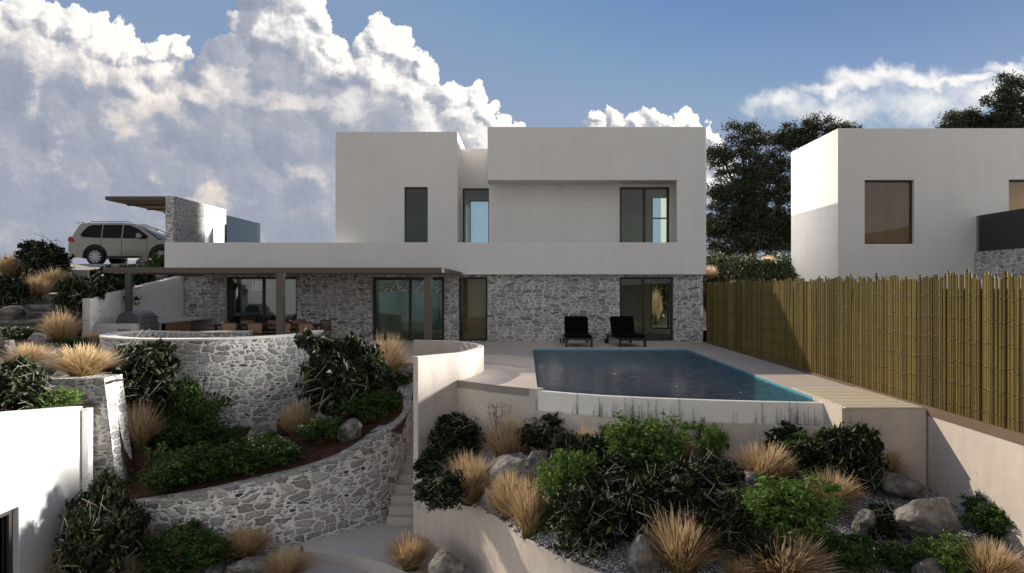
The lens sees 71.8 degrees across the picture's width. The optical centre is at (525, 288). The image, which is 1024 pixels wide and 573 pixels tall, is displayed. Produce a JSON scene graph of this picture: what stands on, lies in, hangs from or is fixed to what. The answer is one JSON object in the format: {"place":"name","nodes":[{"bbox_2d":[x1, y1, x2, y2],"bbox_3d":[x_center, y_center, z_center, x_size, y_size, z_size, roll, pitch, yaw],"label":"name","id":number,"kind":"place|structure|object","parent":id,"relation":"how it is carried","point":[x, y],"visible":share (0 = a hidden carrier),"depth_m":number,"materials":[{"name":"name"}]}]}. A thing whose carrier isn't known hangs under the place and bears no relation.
{"place":"outdoors","nodes":[
{"label":"outdoors","id":0,"kind":"place"},
{"bbox_2d":[0,268,125,381],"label":"hillside","id":1,"kind":"structure","parent":0,"point":[40,301],"depth_m":21.21,"materials":[{"name":"soil"}]},
{"bbox_2d":[0,271,38,305],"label":"dark shrub","id":2,"kind":"object","parent":1,"relation":"on","point":[12,289],"visible":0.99,"depth_m":22.96,"materials":[{"name":"green plant"}]},
{"bbox_2d":[4,233,79,277],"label":"dark shrub","id":3,"kind":"object","parent":1,"relation":"on","point":[35,256],"visible":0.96,"depth_m":26.34,"materials":[{"name":"green plant"}]},
{"bbox_2d":[36,305,87,342],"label":"grass tuft","id":4,"kind":"object","parent":1,"relation":"on","point":[60,327],"visible":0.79,"depth_m":19.47,"materials":[{"name":"plant"}]},
{"bbox_2d":[52,271,106,328],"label":"dark shrub","id":5,"kind":"object","parent":1,"relation":"on","point":[71,294],"visible":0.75,"depth_m":20.65,"materials":[{"name":"green plant"}]},
{"bbox_2d":[37,340,125,376],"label":"grass tuft","id":6,"kind":"object","parent":1,"relation":"on","point":[84,361],"visible":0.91,"depth_m":14.65,"materials":[{"name":"plant"}]},
{"bbox_2d":[36,374,131,489],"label":"battered stone wall","id":7,"kind":"structure","parent":1,"relation":"on","point":[109,409],"depth_m":14.30,"materials":[{"name":"grey stone"}]},
{"bbox_2d":[54,264,145,307],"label":"dark shrub","id":8,"kind":"object","parent":1,"relation":"on","point":[111,282],"visible":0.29,"depth_m":22.32,"materials":[{"name":"green plant"}]},
{"bbox_2d":[100,371,165,482],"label":"bank soil","id":9,"kind":"structure","parent":0,"point":[130,466],"depth_m":14.81,"materials":[{"name":"brown soil"}]},
{"bbox_2d":[99,329,182,408],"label":"dark shrub","id":10,"kind":"object","parent":9,"relation":"on","point":[144,370],"visible":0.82,"depth_m":16.09,"materials":[{"name":"green plant"}]},
{"bbox_2d":[123,396,172,451],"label":"grass tuft","id":11,"kind":"object","parent":9,"relation":"on","point":[140,426],"visible":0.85,"depth_m":15.11,"materials":[{"name":"plant"}]},
{"bbox_2d":[140,550,276,572],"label":"gravel","id":12,"kind":"structure","parent":0,"point":[225,563],"depth_m":13.20,"materials":[{"name":"grey gravel"}]},
{"bbox_2d":[50,468,139,570],"bbox_3d":[-7.846,4.221,12.899,1.452,1.950,1.281,0,0,20],"label":"dark shrub","id":13,"kind":"object","parent":12,"relation":"on","point":[112,488],"visible":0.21,"depth_m":12.79,"materials":[{"name":"green plant"}]},
{"bbox_2d":[52,497,142,572],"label":"dark shrub","id":14,"kind":"object","parent":12,"relation":"on","point":[98,540],"visible":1,"depth_m":11.85,"materials":[{"name":"green plant"}]},
{"bbox_2d":[134,517,239,572],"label":"deep green shrub","id":15,"kind":"object","parent":12,"relation":"on","point":[202,546],"visible":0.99,"depth_m":12.57,"materials":[{"name":"green plant"}]},
{"bbox_2d":[212,522,278,560],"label":"grass tuft","id":16,"kind":"object","parent":12,"relation":"on","point":[248,543],"visible":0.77,"depth_m":13.24,"materials":[{"name":"plant"}]},
{"bbox_2d":[251,543,319,572],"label":"grass tuft","id":17,"kind":"object","parent":12,"relation":"on","point":[285,562],"visible":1,"depth_m":12.54,"materials":[{"name":"plant"}]},
{"bbox_2d":[125,365,412,499],"bbox_3d":[-5.610,3.128,16.450,5.780,2.236,5.900,0,0,0],"label":"mulch bed","id":18,"kind":"object","parent":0,"point":[324,450],"visible":0.22,"depth_m":14.87,"materials":[{"name":"soil"}]},
{"bbox_2d":[130,441,210,494],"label":"deep green shrub","id":19,"kind":"object","parent":18,"relation":"on","point":[171,471],"visible":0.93,"depth_m":13.83,"materials":[{"name":"green plant"}]},
{"bbox_2d":[149,414,218,453],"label":"deep green shrub","id":20,"kind":"object","parent":18,"relation":"on","point":[178,435],"visible":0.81,"depth_m":15.73,"materials":[{"name":"green plant"}]},
{"bbox_2d":[153,372,231,442],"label":"deep green shrub","id":21,"kind":"object","parent":18,"relation":"on","point":[187,399],"visible":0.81,"depth_m":16.42,"materials":[{"name":"green plant"}]},
{"bbox_2d":[181,438,253,482],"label":"deep green shrub","id":22,"kind":"object","parent":18,"relation":"on","point":[211,463],"visible":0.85,"depth_m":14.14,"materials":[{"name":"green plant"}]},
{"bbox_2d":[220,429,309,476],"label":"deep green shrub","id":23,"kind":"object","parent":18,"relation":"on","point":[263,448],"visible":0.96,"depth_m":14.17,"materials":[{"name":"green plant"}]},
{"bbox_2d":[269,396,318,437],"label":"grass tuft","id":24,"kind":"object","parent":18,"relation":"on","point":[292,420],"visible":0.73,"depth_m":15.98,"materials":[{"name":"plant"}]},
{"bbox_2d":[295,411,345,444],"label":"deep green shrub","id":25,"kind":"object","parent":18,"relation":"on","point":[329,426],"visible":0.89,"depth_m":15.13,"materials":[{"name":"green plant"}]},
{"bbox_2d":[287,321,401,417],"bbox_3d":[-4.202,1.939,16.638,2.572,2.332,1.972,0,0,-13],"label":"dark shrub","id":26,"kind":"object","parent":18,"relation":"on","point":[337,370],"visible":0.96,"depth_m":16.12,"materials":[{"name":"green plant"}]},
{"bbox_2d":[339,387,404,421],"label":"deep green shrub","id":27,"kind":"object","parent":18,"relation":"on","point":[362,401],"visible":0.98,"depth_m":15.98,"materials":[{"name":"green plant"}]},
{"bbox_2d":[365,330,415,373],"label":"grass tuft","id":28,"kind":"object","parent":18,"relation":"on","point":[393,357],"visible":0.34,"depth_m":17.91,"materials":[{"name":"plant"}]},
{"bbox_2d":[49,293,705,566],"bbox_3d":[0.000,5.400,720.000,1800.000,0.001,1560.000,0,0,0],"label":"ground","id":29,"kind":"structure","parent":0,"point":[79,334],"depth_m":82.78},
{"bbox_2d":[0,406,92,572],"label":"house","id":30,"kind":"structure","parent":29,"relation":"on","point":[46,461],"depth_m":12.28,"materials":[{"name":"white paint"}]},
{"bbox_2d":[0,509,12,572],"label":"window","id":31,"kind":"structure","parent":30,"relation":"in","point":[6,518],"depth_m":11.71,"materials":[{"name":"brown metal"}]},
{"bbox_2d":[2,404,97,410],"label":"planted roof","id":32,"kind":"structure","parent":30,"relation":"on","point":[86,405],"depth_m":14.13,"materials":[{"name":"soil"}]},
{"bbox_2d":[0,354,58,411],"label":"dark shrub","id":33,"kind":"object","parent":32,"relation":"on","point":[19,382],"visible":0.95,"depth_m":13.09,"materials":[{"name":"green plant"}]},
{"bbox_2d":[16,385,85,409],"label":"green shrub","id":34,"kind":"object","parent":32,"relation":"on","point":[61,397],"visible":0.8,"depth_m":13.33,"materials":[{"name":"green plant"}]},
{"bbox_2d":[130,366,412,557],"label":"curved retaining wall","id":35,"kind":"structure","parent":29,"relation":"on","point":[350,488],"depth_m":14.18,"materials":[{"name":"stone"}]},
{"bbox_2d":[387,419,412,524],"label":"garden steps","id":36,"kind":"structure","parent":29,"relation":"on","point":[401,509],"depth_m":15.49,"materials":[{"name":"concrete"}]},
{"bbox_2d":[413,340,483,534],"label":"curved stair wall","id":37,"kind":"structure","parent":29,"relation":"on","point":[441,368],"depth_m":14.92,"materials":[{"name":"white paint"}]},
{"bbox_2d":[457,381,542,449],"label":"pool front wall","id":38,"kind":"structure","parent":29,"relation":"on","point":[476,401],"depth_m":14.56,"materials":[{"name":"beige paint"}]},
{"bbox_2d":[418,477,606,572],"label":"gravel bed wall","id":39,"kind":"structure","parent":29,"relation":"on","point":[475,539],"depth_m":12.23,"materials":[{"name":"beige concrete"}]},
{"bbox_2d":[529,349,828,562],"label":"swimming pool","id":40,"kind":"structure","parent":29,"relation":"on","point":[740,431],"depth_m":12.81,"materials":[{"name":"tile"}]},
{"bbox_2d":[533,351,816,401],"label":"water","id":41,"kind":"structure","parent":40,"relation":"in","point":[675,374],"depth_m":16.15,"materials":[{"name":"blue liquid"}]},
{"bbox_2d":[926,415,1023,556],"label":"boundary wall","id":42,"kind":"structure","parent":29,"relation":"on","point":[968,462],"depth_m":10.32,"materials":[{"name":"white paint"}]},
{"bbox_2d":[705,267,1023,445],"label":"bamboo fence","id":43,"kind":"object","parent":42,"relation":"on","point":[949,347],"visible":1,"depth_m":12.43,"materials":[{"name":"wood"}]},
{"bbox_2d":[295,520,473,572],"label":"path","id":44,"kind":"structure","parent":0,"point":[359,548],"depth_m":13.68,"materials":[{"name":"concrete"}]},
{"bbox_2d":[376,526,441,571],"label":"grass tuft","id":45,"kind":"object","parent":44,"relation":"on","point":[409,555],"visible":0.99,"depth_m":12.63,"materials":[{"name":"plant"}]},
{"bbox_2d":[426,548,465,572],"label":"boulder","id":46,"kind":"object","parent":44,"relation":"on","point":[443,561],"visible":1,"depth_m":12.08,"materials":[{"name":"grey stone"}]},
{"bbox_2d":[90,267,705,329],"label":"plateau","id":47,"kind":"structure","parent":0,"point":[662,321],"depth_m":34.35,"materials":[{"name":"soil"}]},
{"bbox_2d":[377,280,441,291],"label":"dark shrub","id":48,"kind":"object","parent":47,"relation":"on","point":[397,285],"visible":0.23,"depth_m":33.84,"materials":[{"name":"green plant"}]},
{"bbox_2d":[268,249,801,316],"bbox_3d":[0.507,-0.173,32.991,27.156,3.604,12.194,0,0,0],"label":"ivy ground cover","id":49,"kind":"object","parent":47,"relation":"on","point":[752,265],"visible":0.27,"depth_m":29.26,"materials":[{"name":"green plant"}]},
{"bbox_2d":[706,118,790,258],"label":"eucalyptus tree","id":50,"kind":"object","parent":47,"relation":"on","point":[746,220],"visible":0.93,"depth_m":45.25,"materials":[{"name":"green plant"}]},
{"bbox_2d":[764,111,862,181],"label":"eucalyptus tree","id":51,"kind":"object","parent":47,"relation":"on","point":[793,138],"visible":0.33,"depth_m":49.80,"materials":[{"name":"green plant"}]},
{"bbox_2d":[929,105,1009,127],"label":"eucalyptus tree","id":52,"kind":"object","parent":47,"relation":"on","point":[959,119],"visible":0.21,"depth_m":50.95,"materials":[{"name":"green plant"}]},
{"bbox_2d":[966,69,1023,127],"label":"eucalyptus tree","id":53,"kind":"object","parent":47,"relation":"on","point":[1009,108],"visible":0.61,"depth_m":50.03,"materials":[{"name":"green plant"}]},
{"bbox_2d":[463,279,485,338],"bbox_3d":[-1.665,0.747,27.075,1.430,2.434,0.350,0,0,0],"label":"window","id":54,"kind":"structure","parent":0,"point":[474,308],"depth_m":27.20,"materials":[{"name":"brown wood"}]},
{"bbox_2d":[0,0,1023,263],"label":"sky","id":55,"kind":"structure","parent":0,"point":[238,107],"materials":[{"name":"blue"}]},
{"bbox_2d":[366,342,922,417],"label":"terrace","id":56,"kind":"structure","parent":0,"point":[509,364],"depth_m":18.64,"materials":[{"name":"concrete"}]},
{"bbox_2d":[82,276,183,338],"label":"sloping side wall","id":57,"kind":"structure","parent":56,"relation":"on","point":[159,294],"depth_m":23.52,"materials":[{"name":"white paint"}]},
{"bbox_2d":[94,304,214,334],"bbox_3d":[-12.110,1.262,23.543,1.160,1.435,5.515,0,0,0],"label":"outdoor kitchen","id":58,"kind":"object","parent":56,"relation":"on","point":[185,324],"visible":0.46,"depth_m":23.78,"materials":[{"name":"concrete"}]},
{"bbox_2d":[116,310,158,330],"bbox_3d":[-11.832,1.022,21.681,0.776,0.677,1.158,0,0,0],"label":"barbecue grill","id":59,"kind":"object","parent":58,"relation":"on","point":[146,319],"visible":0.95,"depth_m":21.34,"materials":[{"name":"metal"}]},
{"bbox_2d":[99,330,323,432],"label":"round stone wall","id":60,"kind":"structure","parent":56,"relation":"on","point":[256,377],"depth_m":17.80,"materials":[{"name":"grey stone"}]},
{"bbox_2d":[103,268,461,339],"bbox_3d":[-7.442,0.695,22.988,10.255,2.570,6.005,0,0,0],"label":"pergola","id":61,"kind":"object","parent":56,"relation":"on","point":[281,273],"visible":0.8,"depth_m":20.00,"materials":[{"name":"brown paint"}]},
{"bbox_2d":[165,127,705,341],"bbox_3d":[-3.310,-1.955,29.700,19.920,7.970,7.400,0,0,0],"label":"villa","id":62,"kind":"object","parent":56,"relation":"on","point":[570,221],"visible":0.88,"depth_m":26.35,"materials":[{"name":"paint"}]},
{"bbox_2d":[224,215,259,241],"bbox_3d":[-12.170,-1.980,28.750,1.560,1.620,3.500,0,0,0],"label":"smoked glass screen","id":63,"kind":"object","parent":62,"relation":"on","point":[238,230],"visible":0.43,"depth_m":28.48,"materials":[{"name":"glass"}]},
{"bbox_2d":[373,277,443,340],"bbox_3d":[-4.360,0.770,26.536,2.680,2.380,0.112,0,0,0],"label":"window","id":64,"kind":"structure","parent":62,"relation":"in","point":[375,279],"depth_m":26.48,"materials":[{"name":"grey"}]},
{"bbox_2d":[405,188,427,241],"bbox_3d":[-4.145,-2.580,27.000,0.890,2.520,0.100,0,0,0],"label":"window","id":65,"kind":"structure","parent":62,"relation":"in","point":[416,199],"depth_m":26.99,"materials":[{"name":"grey glass"}]},
{"bbox_2d":[560,316,592,346],"bbox_3d":[1.760,1.486,24.750,1.020,0.987,1.900,0,0,0],"label":"sun lounger","id":66,"kind":"object","parent":56,"relation":"on","point":[575,327],"visible":1,"depth_m":25.08,"materials":[{"name":"black fabric"}]},
{"bbox_2d":[604,316,645,346],"bbox_3d":[3.455,1.486,24.742,1.020,0.987,1.900,0,0,-7],"label":"sun lounger","id":67,"kind":"object","parent":56,"relation":"on","point":[622,328],"visible":1,"depth_m":25.06,"materials":[{"name":"black fabric"}]},
{"bbox_2d":[792,387,922,407],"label":"deck boards","id":68,"kind":"object","parent":56,"relation":"on","point":[849,397],"visible":1,"depth_m":12.64,"materials":[{"name":"brown wood"}]},
{"bbox_2d":[411,446,1023,572],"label":"gravel bed","id":69,"kind":"object","parent":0,"point":[615,563],"visible":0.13,"depth_m":10.09,"materials":[{"name":"grey gravel"}]},
{"bbox_2d":[411,444,463,483],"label":"dark shrub","id":70,"kind":"object","parent":69,"relation":"on","point":[427,465],"visible":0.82,"depth_m":13.81,"materials":[{"name":"green plant"}]},
{"bbox_2d":[410,468,470,515],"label":"dark shrub","id":71,"kind":"object","parent":69,"relation":"on","point":[445,492],"visible":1,"depth_m":12.23,"materials":[{"name":"green plant"}]},
{"bbox_2d":[420,405,487,461],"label":"dark shrub","id":72,"kind":"object","parent":69,"relation":"on","point":[453,430],"visible":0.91,"depth_m":14.37,"materials":[{"name":"green plant"}]},
{"bbox_2d":[437,450,492,505],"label":"grass tuft","id":73,"kind":"object","parent":69,"relation":"on","point":[475,474],"visible":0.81,"depth_m":12.67,"materials":[{"name":"plant"}]},
{"bbox_2d":[477,409,535,457],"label":"grass tuft","id":74,"kind":"object","parent":69,"relation":"on","point":[505,439],"visible":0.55,"depth_m":13.35,"materials":[{"name":"plant"}]},
{"bbox_2d":[481,466,531,520],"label":"grass tuft","id":75,"kind":"object","parent":69,"relation":"on","point":[502,489],"visible":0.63,"depth_m":11.64,"materials":[{"name":"plant"}]},
{"bbox_2d":[486,452,531,487],"bbox_3d":[-0.238,3.314,12.670,0.815,0.646,0.878,0,0,-24],"label":"boulder","id":76,"kind":"object","parent":69,"relation":"on","point":[508,461],"visible":0.53,"depth_m":12.50,"materials":[{"name":"grey stone"}]},
{"bbox_2d":[500,472,551,539],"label":"grass tuft","id":77,"kind":"object","parent":69,"relation":"on","point":[526,509],"visible":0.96,"depth_m":10.89,"materials":[{"name":"plant"}]},
{"bbox_2d":[515,411,573,453],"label":"dark shrub","id":78,"kind":"object","parent":69,"relation":"on","point":[538,437],"visible":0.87,"depth_m":13.23,"materials":[{"name":"green plant"}]},
{"bbox_2d":[525,438,602,504],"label":"green shrub","id":79,"kind":"object","parent":69,"relation":"on","point":[564,472],"visible":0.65,"depth_m":11.06,"materials":[{"name":"green plant"}]},
{"bbox_2d":[545,477,631,568],"bbox_3d":[0.939,3.287,10.112,1.308,1.163,1.266,0,0,-17],"label":"dark shrub","id":80,"kind":"object","parent":69,"relation":"on","point":[587,517],"visible":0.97,"depth_m":9.84,"materials":[{"name":"green plant"}]},
{"bbox_2d":[574,449,643,521],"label":"dark shrub","id":81,"kind":"object","parent":69,"relation":"on","point":[616,475],"visible":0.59,"depth_m":10.83,"materials":[{"name":"green plant"}]},
{"bbox_2d":[584,410,698,474],"bbox_3d":[1.993,2.582,11.996,1.718,1.102,1.869,0,0,36],"label":"green shrub","id":82,"kind":"object","parent":69,"relation":"on","point":[642,439],"visible":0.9,"depth_m":11.78,"materials":[{"name":"green plant"}]},
{"bbox_2d":[625,534,660,572],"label":"boulder","id":83,"kind":"object","parent":69,"relation":"on","point":[640,558],"visible":0.98,"depth_m":9.21,"materials":[{"name":"grey stone"}]},
{"bbox_2d":[605,461,700,545],"bbox_3d":[1.780,3.067,10.112,1.430,1.166,1.454,0,0,-21],"label":"dark shrub","id":84,"kind":"object","parent":69,"relation":"on","point":[644,493],"visible":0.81,"depth_m":9.88,"materials":[{"name":"green plant"}]},
{"bbox_2d":[633,499,730,572],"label":"grass tuft","id":85,"kind":"object","parent":69,"relation":"on","point":[683,550],"visible":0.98,"depth_m":9.16,"materials":[{"name":"plant"}]},
{"bbox_2d":[670,448,745,496],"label":"dark shrub","id":86,"kind":"object","parent":69,"relation":"on","point":[709,466],"visible":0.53,"depth_m":10.40,"materials":[{"name":"green plant"}]},
{"bbox_2d":[691,417,732,458],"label":"green shrub","id":87,"kind":"object","parent":69,"relation":"on","point":[712,438],"visible":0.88,"depth_m":12.18,"materials":[{"name":"green plant"}]},
{"bbox_2d":[669,475,759,558],"bbox_3d":[2.582,3.118,9.692,1.306,1.118,1.249,0,0,16],"label":"dark shrub","id":88,"kind":"object","parent":69,"relation":"on","point":[725,511],"visible":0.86,"depth_m":9.42,"materials":[{"name":"green plant"}]},
{"bbox_2d":[714,514,801,571],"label":"dark shrub","id":89,"kind":"object","parent":69,"relation":"on","point":[755,534],"visible":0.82,"depth_m":9.03,"materials":[{"name":"green plant"}]},
{"bbox_2d":[723,435,803,486],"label":"grass tuft","id":90,"kind":"object","parent":69,"relation":"on","point":[769,464],"visible":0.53,"depth_m":11.25,"materials":[{"name":"plant"}]},
{"bbox_2d":[722,521,849,572],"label":"grass tuft","id":91,"kind":"object","parent":69,"relation":"on","point":[796,564],"visible":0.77,"depth_m":8.83,"materials":[{"name":"plant"}]},
{"bbox_2d":[723,469,850,556],"bbox_3d":[3.519,3.008,9.678,1.655,1.123,1.869,0,0,29],"label":"green shrub","id":92,"kind":"object","parent":69,"relation":"on","point":[780,501],"visible":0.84,"depth_m":9.47,"materials":[{"name":"green plant"}]},
{"bbox_2d":[760,420,840,483],"bbox_3d":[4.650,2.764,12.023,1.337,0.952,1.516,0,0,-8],"label":"dark shrub","id":93,"kind":"object","parent":69,"relation":"on","point":[809,452],"visible":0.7,"depth_m":11.63,"materials":[{"name":"green plant"}]},
{"bbox_2d":[792,466,873,513],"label":"grass tuft","id":94,"kind":"object","parent":69,"relation":"on","point":[845,495],"visible":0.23,"depth_m":10.62,"materials":[{"name":"plant"}]},
{"bbox_2d":[813,530,884,572],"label":"deep green shrub","id":95,"kind":"object","parent":69,"relation":"on","point":[854,548],"visible":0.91,"depth_m":9.01,"materials":[{"name":"green plant"}]},
{"bbox_2d":[819,414,889,498],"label":"dark shrub","id":96,"kind":"object","parent":69,"relation":"on","point":[854,447],"visible":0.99,"depth_m":11.20,"materials":[{"name":"green plant"}]},
{"bbox_2d":[813,397,925,487],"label":"deck end wall","id":97,"kind":"structure","parent":69,"relation":"on","point":[904,430],"depth_m":11.62,"materials":[{"name":"beige concrete"}]},
{"bbox_2d":[860,500,907,540],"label":"dark shrub","id":98,"kind":"object","parent":69,"relation":"on","point":[884,525],"visible":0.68,"depth_m":9.88,"materials":[{"name":"green plant"}]},
{"bbox_2d":[865,536,936,572],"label":"deep green shrub","id":99,"kind":"object","parent":69,"relation":"on","point":[899,557],"visible":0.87,"depth_m":9.14,"materials":[{"name":"green plant"}]},
{"bbox_2d":[881,472,925,499],"bbox_3d":[5.917,3.146,11.202,0.681,0.443,0.618,0,0,41],"label":"boulder","id":100,"kind":"object","parent":69,"relation":"on","point":[898,485],"visible":0.88,"depth_m":11.01,"materials":[{"name":"grey stone"}]},
{"bbox_2d":[892,497,961,544],"bbox_3d":[5.604,3.275,9.921,1.025,0.709,0.735,0,0,-23],"label":"boulder","id":101,"kind":"object","parent":69,"relation":"on","point":[933,517],"visible":0.78,"depth_m":9.67,"materials":[{"name":"grey stone"}]},
{"bbox_2d":[916,529,998,572],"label":"green shrub","id":102,"kind":"object","parent":69,"relation":"on","point":[943,551],"visible":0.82,"depth_m":8.95,"materials":[{"name":"green plant"}]},
{"bbox_2d":[944,533,1023,572],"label":"grass tuft","id":103,"kind":"object","parent":69,"relation":"on","point":[1001,564],"visible":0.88,"depth_m":8.76,"materials":[{"name":"plant"}]},
{"bbox_2d":[955,491,1017,540],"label":"deep green shrub","id":104,"kind":"object","parent":69,"relation":"on","point":[990,516],"visible":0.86,"depth_m":9.86,"materials":[{"name":"green plant"}]},
{"bbox_2d":[703,268,795,312],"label":"neighbour ground","id":105,"kind":"structure","parent":0,"point":[726,272],"depth_m":29.00,"materials":[{"name":"soil"}]},
{"bbox_2d":[791,128,1023,281],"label":"neighbour villa","id":106,"kind":"object","parent":105,"relation":"on","point":[911,203],"visible":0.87,"depth_m":25.00,"materials":[{"name":"paint"}]},
{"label":"driveway","id":107,"kind":"structure","parent":0,"visible":0},
{"bbox_2d":[68,221,165,263],"bbox_3d":[-17.226,-1.944,31.334,4.988,1.937,2.068,0,0,0],"label":"parked car","id":108,"kind":"object","parent":107,"relation":"on","point":[102,243],"visible":0.56,"depth_m":30.48,"materials":[{"name":"grey paint"}]},
{"bbox_2d":[105,196,225,241],"bbox_3d":[-14.715,-2.120,29.282,2.670,2.800,4.635,0,0,0],"label":"carport","id":109,"kind":"object","parent":107,"relation":"on","point":[189,221],"visible":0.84,"depth_m":28.22,"materials":[{"name":"stone"}]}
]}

